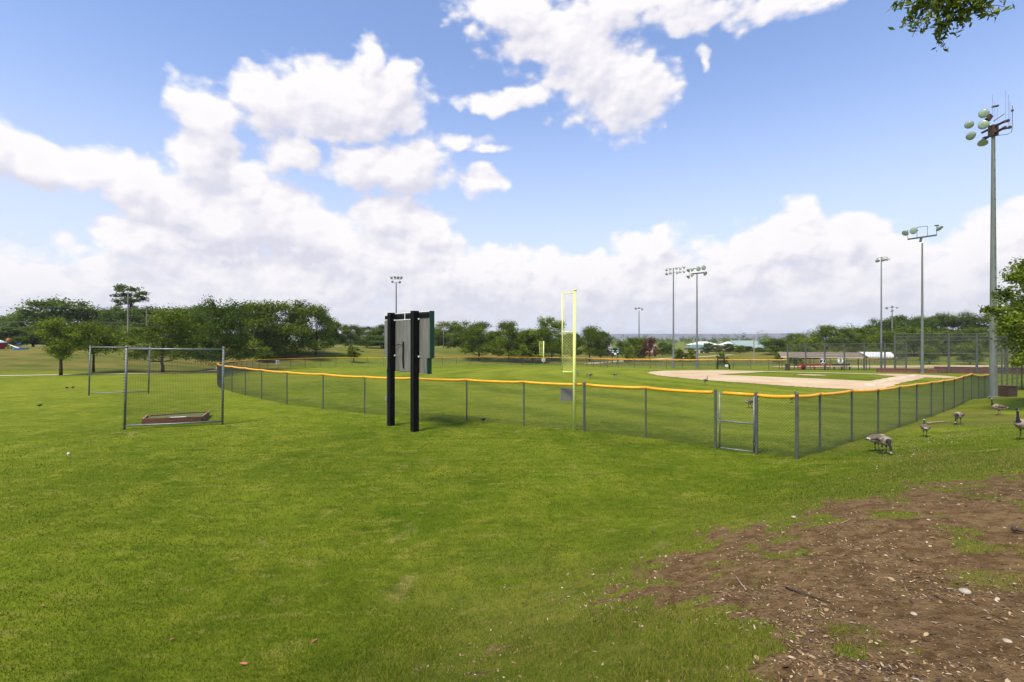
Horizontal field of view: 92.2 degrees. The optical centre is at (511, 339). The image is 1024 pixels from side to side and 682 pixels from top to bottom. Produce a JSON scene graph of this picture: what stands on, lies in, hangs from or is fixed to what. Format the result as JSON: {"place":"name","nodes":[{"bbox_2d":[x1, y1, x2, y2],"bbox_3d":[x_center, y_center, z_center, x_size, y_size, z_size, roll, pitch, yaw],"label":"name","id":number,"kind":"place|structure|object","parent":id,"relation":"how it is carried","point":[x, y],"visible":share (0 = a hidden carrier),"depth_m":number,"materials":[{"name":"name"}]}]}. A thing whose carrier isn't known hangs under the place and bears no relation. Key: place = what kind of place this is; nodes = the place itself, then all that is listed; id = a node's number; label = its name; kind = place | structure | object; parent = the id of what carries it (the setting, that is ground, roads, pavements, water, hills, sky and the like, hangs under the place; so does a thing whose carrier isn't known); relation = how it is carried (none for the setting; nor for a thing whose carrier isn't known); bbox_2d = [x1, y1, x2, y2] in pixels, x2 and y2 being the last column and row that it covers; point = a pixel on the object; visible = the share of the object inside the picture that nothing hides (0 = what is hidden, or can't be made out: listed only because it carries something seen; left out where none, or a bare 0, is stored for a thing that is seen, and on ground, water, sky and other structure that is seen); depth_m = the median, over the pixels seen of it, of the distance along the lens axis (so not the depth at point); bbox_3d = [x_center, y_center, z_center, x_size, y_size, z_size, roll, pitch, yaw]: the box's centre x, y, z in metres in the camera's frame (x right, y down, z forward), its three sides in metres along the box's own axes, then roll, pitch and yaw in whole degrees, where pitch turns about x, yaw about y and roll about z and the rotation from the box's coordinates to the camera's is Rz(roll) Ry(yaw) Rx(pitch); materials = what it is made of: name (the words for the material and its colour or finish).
{"place":"outdoors","nodes":[
{"label":"outdoors","id":0,"kind":"place"},
{"bbox_2d":[0,340,1023,681],"bbox_3d":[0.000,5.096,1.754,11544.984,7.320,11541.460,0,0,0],"label":"ground","id":1,"kind":"structure","parent":0,"point":[26,384],"depth_m":9.16,"materials":[{"name":"green plant"}]},
{"bbox_2d":[0,326,40,346],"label":"tree","id":2,"kind":"object","parent":1,"relation":"on","point":[8,332],"visible":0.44,"depth_m":125.40,"materials":[{"name":"green plant"}]},
{"bbox_2d":[0,309,67,346],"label":"tree","id":3,"kind":"object","parent":1,"relation":"on","point":[13,323],"visible":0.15,"depth_m":135.97,"materials":[{"name":"green plant"}]},
{"bbox_2d":[2,324,85,345],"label":"tree","id":4,"kind":"object","parent":1,"relation":"on","point":[24,339],"visible":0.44,"depth_m":120.02,"materials":[{"name":"green plant"}]},
{"bbox_2d":[6,294,106,343],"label":"tree","id":5,"kind":"object","parent":1,"relation":"on","point":[54,305],"visible":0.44,"depth_m":135.79,"materials":[{"name":"green plant"}]},
{"bbox_2d":[27,315,88,374],"bbox_3d":[-57.007,0.835,62.848,5.534,7.958,5.416,0,0,-8],"label":"tree","id":6,"kind":"object","parent":1,"relation":"on","point":[56,324],"visible":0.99,"depth_m":61.87,"materials":[{"name":"green plant"}]},
{"bbox_2d":[59,317,125,372],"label":"tree","id":7,"kind":"object","parent":1,"relation":"on","point":[88,331],"visible":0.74,"depth_m":66.95,"materials":[{"name":"green plant"}]},
{"bbox_2d":[70,304,114,326],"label":"tree","id":8,"kind":"object","parent":1,"relation":"on","point":[94,312],"visible":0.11,"depth_m":142.09,"materials":[{"name":"green plant"}]},
{"bbox_2d":[0,367,216,375],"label":"footpath","id":9,"kind":"structure","parent":1,"relation":"on","point":[215,369],"depth_m":65.89,"materials":[{"name":"grey concrete"}]},
{"bbox_2d":[94,303,130,333],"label":"tree","id":10,"kind":"object","parent":1,"relation":"on","point":[105,315],"visible":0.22,"depth_m":138.16,"materials":[{"name":"green plant"}]},
{"bbox_2d":[88,345,150,395],"bbox_3d":[-26.765,2.116,33.630,3.442,3.420,0.162,0,0,-28],"label":"batting screen","id":11,"kind":"object","parent":1,"relation":"on","point":[89,364],"visible":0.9,"depth_m":33.29,"materials":[{"name":"metal"}]},
{"bbox_2d":[109,283,150,344],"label":"tree","id":12,"kind":"object","parent":1,"relation":"on","point":[138,297],"visible":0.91,"depth_m":139.09,"materials":[{"name":"green plant"}]},
{"bbox_2d":[105,307,156,336],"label":"tree","id":13,"kind":"object","parent":1,"relation":"on","point":[122,313],"visible":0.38,"depth_m":133.19,"materials":[{"name":"green plant"}]},
{"bbox_2d":[113,326,173,344],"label":"tree","id":14,"kind":"object","parent":1,"relation":"on","point":[131,329],"visible":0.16,"depth_m":121.17,"materials":[{"name":"green plant"}]},
{"bbox_2d":[124,305,164,335],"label":"tree","id":15,"kind":"object","parent":1,"relation":"on","point":[148,311],"visible":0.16,"depth_m":139.10,"materials":[{"name":"green plant"}]},
{"bbox_2d":[108,303,204,370],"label":"tree","id":16,"kind":"object","parent":1,"relation":"on","point":[178,323],"visible":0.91,"depth_m":69.05,"materials":[{"name":"green plant"}]},
{"bbox_2d":[123,346,224,429],"bbox_3d":[-13.999,1.979,20.475,3.631,3.437,0.148,0,0,-20],"label":"batting screen","id":17,"kind":"object","parent":1,"relation":"on","point":[167,384],"visible":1,"depth_m":20.45,"materials":[{"name":"metal"}]},
{"bbox_2d":[142,411,209,423],"bbox_3d":[-15.410,3.547,22.375,2.683,0.362,2.954,0,0,-25],"label":"pitching mound box","id":18,"kind":"object","parent":1,"relation":"on","point":[153,418],"visible":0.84,"depth_m":21.54,"materials":[{"name":"brown wood"}]},
{"bbox_2d":[163,305,219,350],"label":"tree","id":19,"kind":"object","parent":1,"relation":"on","point":[198,314],"visible":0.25,"depth_m":96.59,"materials":[{"name":"green plant"}]},
{"bbox_2d":[191,303,230,339],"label":"tree","id":20,"kind":"object","parent":1,"relation":"on","point":[198,307],"visible":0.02,"depth_m":132.38,"materials":[{"name":"green plant"}]},
{"bbox_2d":[183,294,257,366],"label":"tree","id":21,"kind":"object","parent":1,"relation":"on","point":[231,314],"visible":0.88,"depth_m":78.92,"materials":[{"name":"green plant"}]},
{"bbox_2d":[225,299,292,354],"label":"tree","id":22,"kind":"object","parent":1,"relation":"on","point":[257,307],"visible":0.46,"depth_m":102.69,"materials":[{"name":"green plant"}]},
{"bbox_2d":[253,346,275,361],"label":"bush","id":23,"kind":"object","parent":1,"relation":"on","point":[262,353],"visible":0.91,"depth_m":97.61,"materials":[{"name":"green plant"}]},
{"bbox_2d":[268,344,292,358],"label":"bush","id":24,"kind":"object","parent":1,"relation":"on","point":[280,350],"visible":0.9,"depth_m":102.41,"materials":[{"name":"green plant"}]},
{"bbox_2d":[247,299,328,357],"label":"tree","id":25,"kind":"object","parent":1,"relation":"on","point":[298,311],"visible":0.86,"depth_m":104.80,"materials":[{"name":"green plant"}]},
{"bbox_2d":[289,303,338,354],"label":"tree","id":26,"kind":"object","parent":1,"relation":"on","point":[323,321],"visible":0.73,"depth_m":110.78,"materials":[{"name":"green plant"}]},
{"bbox_2d":[321,321,346,346],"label":"tree","id":27,"kind":"object","parent":1,"relation":"on","point":[340,338],"visible":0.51,"depth_m":148.72,"materials":[{"name":"green plant"}]},
{"bbox_2d":[339,324,366,346],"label":"tree","id":28,"kind":"object","parent":1,"relation":"on","point":[347,330],"visible":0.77,"depth_m":158.88,"materials":[{"name":"green plant"}]},
{"bbox_2d":[346,345,363,362],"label":"tree","id":29,"kind":"object","parent":1,"relation":"on","point":[350,352],"visible":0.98,"depth_m":106.64,"materials":[{"name":"green plant"}]},
{"bbox_2d":[354,335,383,347],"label":"tree","id":30,"kind":"object","parent":1,"relation":"on","point":[371,343],"visible":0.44,"depth_m":145.44,"materials":[{"name":"green plant"}]},
{"bbox_2d":[367,324,383,345],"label":"tree","id":31,"kind":"object","parent":1,"relation":"on","point":[379,331],"visible":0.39,"depth_m":161.98,"materials":[{"name":"green plant"}]},
{"bbox_2d":[384,311,433,431],"bbox_3d":[-4.430,1.292,20.366,0.501,4.833,3.570,0,0,-43],"label":"scoreboard","id":32,"kind":"object","parent":1,"relation":"on","point":[408,341],"visible":0.99,"depth_m":19.65,"materials":[{"name":"black metal"}]},
{"bbox_2d":[434,321,463,348],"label":"tree","id":33,"kind":"object","parent":1,"relation":"on","point":[454,327],"visible":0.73,"depth_m":166.50,"materials":[{"name":"green plant"}]},
{"bbox_2d":[447,330,476,348],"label":"tree","id":34,"kind":"object","parent":1,"relation":"on","point":[451,343],"visible":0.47,"depth_m":157.51,"materials":[{"name":"green plant"}]},
{"bbox_2d":[217,357,716,448],"bbox_3d":[-12.188,3.966,65.428,58.486,4.661,98.567,0,0,0],"label":"chain link fence","id":35,"kind":"object","parent":1,"relation":"on","point":[242,368],"visible":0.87,"depth_m":22.27,"materials":[{"name":"grey metal"}]},
{"bbox_2d":[561,388,572,400],"bbox_3d":[2.237,2.277,20.150,0.497,0.523,0.020,0,0,0],"label":"fence sign","id":36,"kind":"object","parent":35,"relation":"attached to","point":[566,392],"visible":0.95,"depth_m":20.14,"materials":[{"name":"grey metal"}]},
{"bbox_2d":[459,320,491,347],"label":"tree","id":37,"kind":"object","parent":1,"relation":"on","point":[481,324],"visible":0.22,"depth_m":172.70,"materials":[{"name":"green plant"}]},
{"bbox_2d":[455,324,499,360],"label":"tree","id":38,"kind":"object","parent":1,"relation":"on","point":[471,334],"visible":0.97,"depth_m":122.64,"materials":[{"name":"green plant"}]},
{"bbox_2d":[16,320,971,348],"bbox_3d":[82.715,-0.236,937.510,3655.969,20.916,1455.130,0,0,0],"label":"distant woodland","id":39,"kind":"object","parent":1,"relation":"on","point":[686,340],"visible":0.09,"depth_m":381.47,"materials":[{"name":"green plant"}]},
{"bbox_2d":[488,319,528,361],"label":"tree","id":40,"kind":"object","parent":1,"relation":"on","point":[509,329],"visible":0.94,"depth_m":122.57,"materials":[{"name":"green plant"}]},
{"bbox_2d":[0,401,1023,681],"bbox_3d":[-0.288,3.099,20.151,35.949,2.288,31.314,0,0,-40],"label":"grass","id":41,"kind":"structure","parent":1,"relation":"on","point":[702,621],"depth_m":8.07,"materials":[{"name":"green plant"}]},
{"bbox_2d":[515,343,527,364],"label":"tree","id":42,"kind":"object","parent":1,"relation":"on","point":[522,353],"visible":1,"depth_m":116.49,"materials":[{"name":"green plant"}]},
{"bbox_2d":[521,328,547,362],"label":"tree","id":43,"kind":"object","parent":1,"relation":"on","point":[534,349],"visible":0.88,"depth_m":124.64,"materials":[{"name":"green plant"}]},
{"bbox_2d":[535,316,571,359],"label":"tree","id":44,"kind":"object","parent":1,"relation":"on","point":[553,346],"visible":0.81,"depth_m":131.08,"materials":[{"name":"green plant"}]},
{"bbox_2d":[562,289,576,430],"bbox_3d":[2.284,0.858,19.678,0.589,5.680,0.139,0,0,15],"label":"foul pole","id":45,"kind":"object","parent":1,"relation":"on","point":[574,358],"visible":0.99,"depth_m":19.58,"materials":[{"name":"yellow metal"}]},
{"bbox_2d":[563,333,584,357],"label":"tree","id":46,"kind":"object","parent":1,"relation":"on","point":[568,340],"visible":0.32,"depth_m":149.43,"materials":[{"name":"green plant"}]},
{"bbox_2d":[568,324,606,360],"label":"tree","id":47,"kind":"object","parent":1,"relation":"on","point":[592,334],"visible":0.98,"depth_m":136.21,"materials":[{"name":"green plant"}]},
{"bbox_2d":[587,329,615,357],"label":"tree","id":48,"kind":"object","parent":1,"relation":"on","point":[607,343],"visible":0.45,"depth_m":159.36,"materials":[{"name":"green plant"}]},
{"bbox_2d":[614,341,633,354],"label":"tree","id":49,"kind":"object","parent":1,"relation":"on","point":[620,344],"visible":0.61,"depth_m":189.89,"materials":[{"name":"green plant"}]},
{"bbox_2d":[622,336,646,360],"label":"tree","id":50,"kind":"object","parent":1,"relation":"on","point":[635,342],"visible":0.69,"depth_m":150.82,"materials":[{"name":"green plant"}]},
{"bbox_2d":[639,335,658,361],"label":"tree","id":51,"kind":"object","parent":1,"relation":"on","point":[650,343],"visible":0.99,"depth_m":149.38,"materials":[{"name":"red plant"}]},
{"bbox_2d":[654,341,669,355],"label":"tree","id":52,"kind":"object","parent":1,"relation":"on","point":[663,346],"visible":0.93,"depth_m":189.42,"materials":[{"name":"green plant"}]},
{"bbox_2d":[665,266,685,367],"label":"light pole","id":53,"kind":"object","parent":1,"relation":"on","point":[676,268],"visible":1,"depth_m":100.84,"materials":[{"name":"metal"}]},
{"bbox_2d":[674,348,685,360],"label":"tree","id":54,"kind":"object","parent":1,"relation":"on","point":[678,352],"visible":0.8,"depth_m":149.34,"materials":[{"name":"green plant"}]},
{"bbox_2d":[586,358,786,368],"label":"chain link fence","id":55,"kind":"object","parent":1,"relation":"on","point":[682,362],"visible":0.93,"depth_m":99.04,"materials":[{"name":"grey metal"}]},
{"bbox_2d":[684,347,695,360],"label":"tree","id":56,"kind":"object","parent":1,"relation":"on","point":[690,353],"visible":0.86,"depth_m":147.48,"materials":[{"name":"green plant"}]},
{"bbox_2d":[686,265,706,368],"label":"light pole","id":57,"kind":"object","parent":1,"relation":"on","point":[703,267],"visible":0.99,"depth_m":99.86,"materials":[{"name":"grey metal"}]},
{"bbox_2d":[700,342,715,352],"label":"tree","id":58,"kind":"object","parent":1,"relation":"on","point":[707,345],"visible":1,"depth_m":199.37,"materials":[{"name":"green plant"}]},
{"bbox_2d":[408,465,1023,681],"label":"leaf litter","id":59,"kind":"object","parent":1,"relation":"on","point":[862,663],"visible":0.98,"depth_m":4.46,"materials":[{"name":"brown plant"}]},
{"bbox_2d":[720,343,733,352],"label":"tree","id":60,"kind":"object","parent":1,"relation":"on","point":[730,348],"visible":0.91,"depth_m":193.92,"materials":[{"name":"green plant"}]},
{"bbox_2d":[591,358,889,365],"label":"chain link fence","id":61,"kind":"object","parent":1,"relation":"on","point":[734,364],"visible":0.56,"depth_m":122.09,"materials":[{"name":"grey metal"}]},
{"bbox_2d":[729,341,765,351],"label":"building","id":62,"kind":"structure","parent":1,"relation":"on","point":[745,343],"depth_m":261.50,"materials":[{"name":"white paint"}]},
{"bbox_2d":[756,338,790,352],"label":"tree","id":63,"kind":"object","parent":1,"relation":"on","point":[776,342],"visible":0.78,"depth_m":168.95,"materials":[{"name":"green plant"}]},
{"bbox_2d":[778,333,808,351],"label":"tree","id":64,"kind":"object","parent":1,"relation":"on","point":[784,341],"visible":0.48,"depth_m":165.41,"materials":[{"name":"green plant"}]},
{"bbox_2d":[788,345,804,365],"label":"tree","id":65,"kind":"object","parent":1,"relation":"on","point":[794,348],"visible":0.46,"depth_m":119.40,"materials":[{"name":"green plant"}]},
{"bbox_2d":[646,370,956,389],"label":"infield dirt","id":66,"kind":"structure","parent":1,"relation":"on","point":[714,375],"depth_m":57.17,"materials":[{"name":"soil"}]},
{"bbox_2d":[864,374,915,385],"bbox_3d":[46.080,4.778,59.158,27.113,0.279,1.650,0,0,-42],"label":"worn chalk baseline","id":67,"kind":"object","parent":66,"relation":"on","point":[870,384],"visible":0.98,"depth_m":55.66,"materials":[{"name":"white paint"}]},
{"bbox_2d":[788,336,825,358],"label":"tree","id":68,"kind":"object","parent":1,"relation":"on","point":[811,340],"visible":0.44,"depth_m":149.04,"materials":[{"name":"green plant"}]},
{"bbox_2d":[778,352,862,369],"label":"dugout shelter","id":69,"kind":"object","parent":1,"relation":"on","point":[782,354],"visible":0.7,"depth_m":94.15,"materials":[{"name":"white paint"}]},
{"bbox_2d":[807,323,846,351],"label":"tree","id":70,"kind":"object","parent":1,"relation":"on","point":[823,332],"visible":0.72,"depth_m":157.02,"materials":[{"name":"green plant"}]},
{"bbox_2d":[787,343,906,370],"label":"tall fence","id":71,"kind":"object","parent":1,"relation":"on","point":[863,355],"visible":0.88,"depth_m":88.03,"materials":[{"name":"grey metal"}]},
{"bbox_2d":[830,326,867,351],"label":"tree","id":72,"kind":"object","parent":1,"relation":"on","point":[849,333],"visible":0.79,"depth_m":157.43,"materials":[{"name":"green plant"}]},
{"bbox_2d":[717,373,988,458],"bbox_3d":[24.377,3.228,28.069,42.655,3.322,2.369,0,0,-37],"label":"chain link fence","id":73,"kind":"object","parent":1,"relation":"on","point":[797,396],"visible":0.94,"depth_m":17.77,"materials":[{"name":"grey metal"}]},
{"bbox_2d":[847,325,884,350],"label":"tree","id":74,"kind":"object","parent":1,"relation":"on","point":[868,332],"visible":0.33,"depth_m":163.16,"materials":[{"name":"green plant"}]},
{"bbox_2d":[860,352,893,369],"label":"canopy","id":75,"kind":"object","parent":1,"relation":"on","point":[878,355],"visible":0.44,"depth_m":91.20,"materials":[{"name":"white paint"}]},
{"bbox_2d":[864,434,889,450],"bbox_3d":[11.295,3.188,15.222,0.839,0.517,0.381,0,0,-23],"label":"goose","id":76,"kind":"object","parent":1,"relation":"on","point":[871,438],"visible":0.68,"depth_m":15.14},
{"bbox_2d":[861,318,897,349],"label":"tree","id":77,"kind":"object","parent":1,"relation":"on","point":[886,323],"visible":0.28,"depth_m":177.96,"materials":[{"name":"green plant"}]},
{"bbox_2d":[875,257,889,367],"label":"light pole","id":78,"kind":"object","parent":1,"relation":"on","point":[882,259],"visible":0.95,"depth_m":86.90,"materials":[{"name":"metal"}]},
{"bbox_2d":[876,436,892,454],"bbox_3d":[10.933,3.105,14.481,0.382,0.517,0.839,0,0,35],"label":"goose","id":79,"kind":"object","parent":1,"relation":"on","point":[885,441],"visible":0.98,"depth_m":14.36},
{"bbox_2d":[863,329,908,358],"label":"tree","id":80,"kind":"object","parent":1,"relation":"on","point":[887,335],"visible":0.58,"depth_m":144.82,"materials":[{"name":"green plant"}]},
{"bbox_2d":[771,365,1003,367],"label":"dirt warning track","id":81,"kind":"structure","parent":1,"relation":"on","point":[909,366],"depth_m":112.96,"materials":[{"name":"soil"}]},
{"bbox_2d":[873,314,908,330],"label":"tree","id":82,"kind":"object","parent":1,"relation":"on","point":[897,318],"visible":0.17,"depth_m":191.54,"materials":[{"name":"green plant"}]},
{"bbox_2d":[876,368,936,372],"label":"block wall","id":83,"kind":"structure","parent":1,"relation":"on","point":[905,370],"depth_m":77.71,"materials":[{"name":"red brick"}]},
{"bbox_2d":[893,314,927,346],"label":"tree","id":84,"kind":"object","parent":1,"relation":"on","point":[912,321],"visible":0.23,"depth_m":188.40,"materials":[{"name":"green plant"}]},
{"bbox_2d":[891,324,942,355],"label":"tree","id":85,"kind":"object","parent":1,"relation":"on","point":[911,330],"visible":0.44,"depth_m":148.31,"materials":[{"name":"green plant"}]},
{"bbox_2d":[902,225,942,372],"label":"light pole","id":86,"kind":"object","parent":1,"relation":"on","point":[914,231],"visible":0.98,"depth_m":74.87,"materials":[{"name":"grey metal"}]},
{"bbox_2d":[906,316,939,338],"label":"tree","id":87,"kind":"object","parent":1,"relation":"on","point":[930,322],"visible":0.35,"depth_m":182.49,"materials":[{"name":"green plant"}]},
{"bbox_2d":[917,344,941,363],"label":"tree","id":88,"kind":"object","parent":1,"relation":"on","point":[933,356],"visible":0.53,"depth_m":124.16,"materials":[{"name":"green plant"}]},
{"bbox_2d":[917,329,968,354],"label":"tree","id":89,"kind":"object","parent":1,"relation":"on","point":[942,332],"visible":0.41,"depth_m":147.87,"materials":[{"name":"green plant"}]},
{"bbox_2d":[887,0,1014,51],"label":"oak tree","id":90,"kind":"object","parent":1,"relation":"on","point":[948,12],"visible":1,"depth_m":5.58,"materials":[{"name":"green plant"}]},
{"bbox_2d":[930,309,977,342],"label":"tree","id":91,"kind":"object","parent":1,"relation":"on","point":[951,319],"visible":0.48,"depth_m":189.67,"materials":[{"name":"green plant"}]},
{"bbox_2d":[894,333,1023,373],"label":"backstop fence","id":92,"kind":"object","parent":1,"relation":"on","point":[976,345],"visible":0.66,"depth_m":76.39,"materials":[{"name":"grey metal"}]},
{"bbox_2d":[951,343,986,364],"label":"tree","id":93,"kind":"object","parent":1,"relation":"on","point":[969,354],"visible":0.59,"depth_m":119.54,"materials":[{"name":"green plant"}]},
{"bbox_2d":[955,312,988,339],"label":"tree","id":94,"kind":"object","parent":1,"relation":"on","point":[972,319],"visible":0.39,"depth_m":184.53,"materials":[{"name":"green plant"}]},
{"bbox_2d":[953,326,1000,352],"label":"tree","id":95,"kind":"object","parent":1,"relation":"on","point":[977,330],"visible":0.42,"depth_m":142.96,"materials":[{"name":"green plant"}]},
{"bbox_2d":[934,366,1023,373],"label":"block wall","id":96,"kind":"structure","parent":1,"relation":"on","point":[960,370],"depth_m":75.85,"materials":[{"name":"red brick"}]},
{"bbox_2d":[964,95,1013,397],"bbox_3d":[35.134,-6.866,36.403,2.087,22.569,2.385,0,0,-33],"label":"light pole","id":97,"kind":"object","parent":1,"relation":"on","point":[993,130],"visible":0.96,"depth_m":36.08,"materials":[{"name":"grey metal"}]},
{"bbox_2d":[990,397,1008,414],"bbox_3d":[25.986,3.585,26.282,0.812,0.908,0.420,0,0,5],"label":"goose","id":98,"kind":"object","parent":1,"relation":"on","point":[999,407],"visible":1,"depth_m":26.24},
{"bbox_2d":[978,256,1023,371],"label":"leafy tree","id":99,"kind":"object","parent":1,"relation":"on","point":[1010,322],"visible":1,"depth_m":27.41,"materials":[{"name":"green plant"}]},
{"bbox_2d":[997,334,1023,388],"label":"dugout fence","id":100,"kind":"object","parent":1,"relation":"on","point":[1007,367],"visible":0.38,"depth_m":45.26,"materials":[{"name":"black metal"}]},
{"bbox_2d":[1013,408,1023,437],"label":"goose","id":101,"kind":"object","parent":1,"relation":"on","point":[1018,422],"visible":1,"depth_m":14.19},
{"bbox_2d":[0,0,1023,333],"label":"sky","id":102,"kind":"structure","parent":0,"point":[500,159],"materials":[{"name":"blue"}]},
{"bbox_2d":[289,332,840,339],"bbox_3d":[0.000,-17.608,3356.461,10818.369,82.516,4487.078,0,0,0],"label":"distant hills","id":103,"kind":"structure","parent":0,"point":[706,336],"depth_m":4223.62,"materials":[{"name":"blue green leaf"}]},
{"bbox_2d":[998,385,1017,396],"bbox_3d":[40.755,4.258,40.508,0.873,0.872,0.878,0,0,-7],"label":"bat box","id":104,"kind":"object","parent":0,"point":[1008,390],"visible":0.88,"depth_m":40.17,"materials":[{"name":"brown wood"}]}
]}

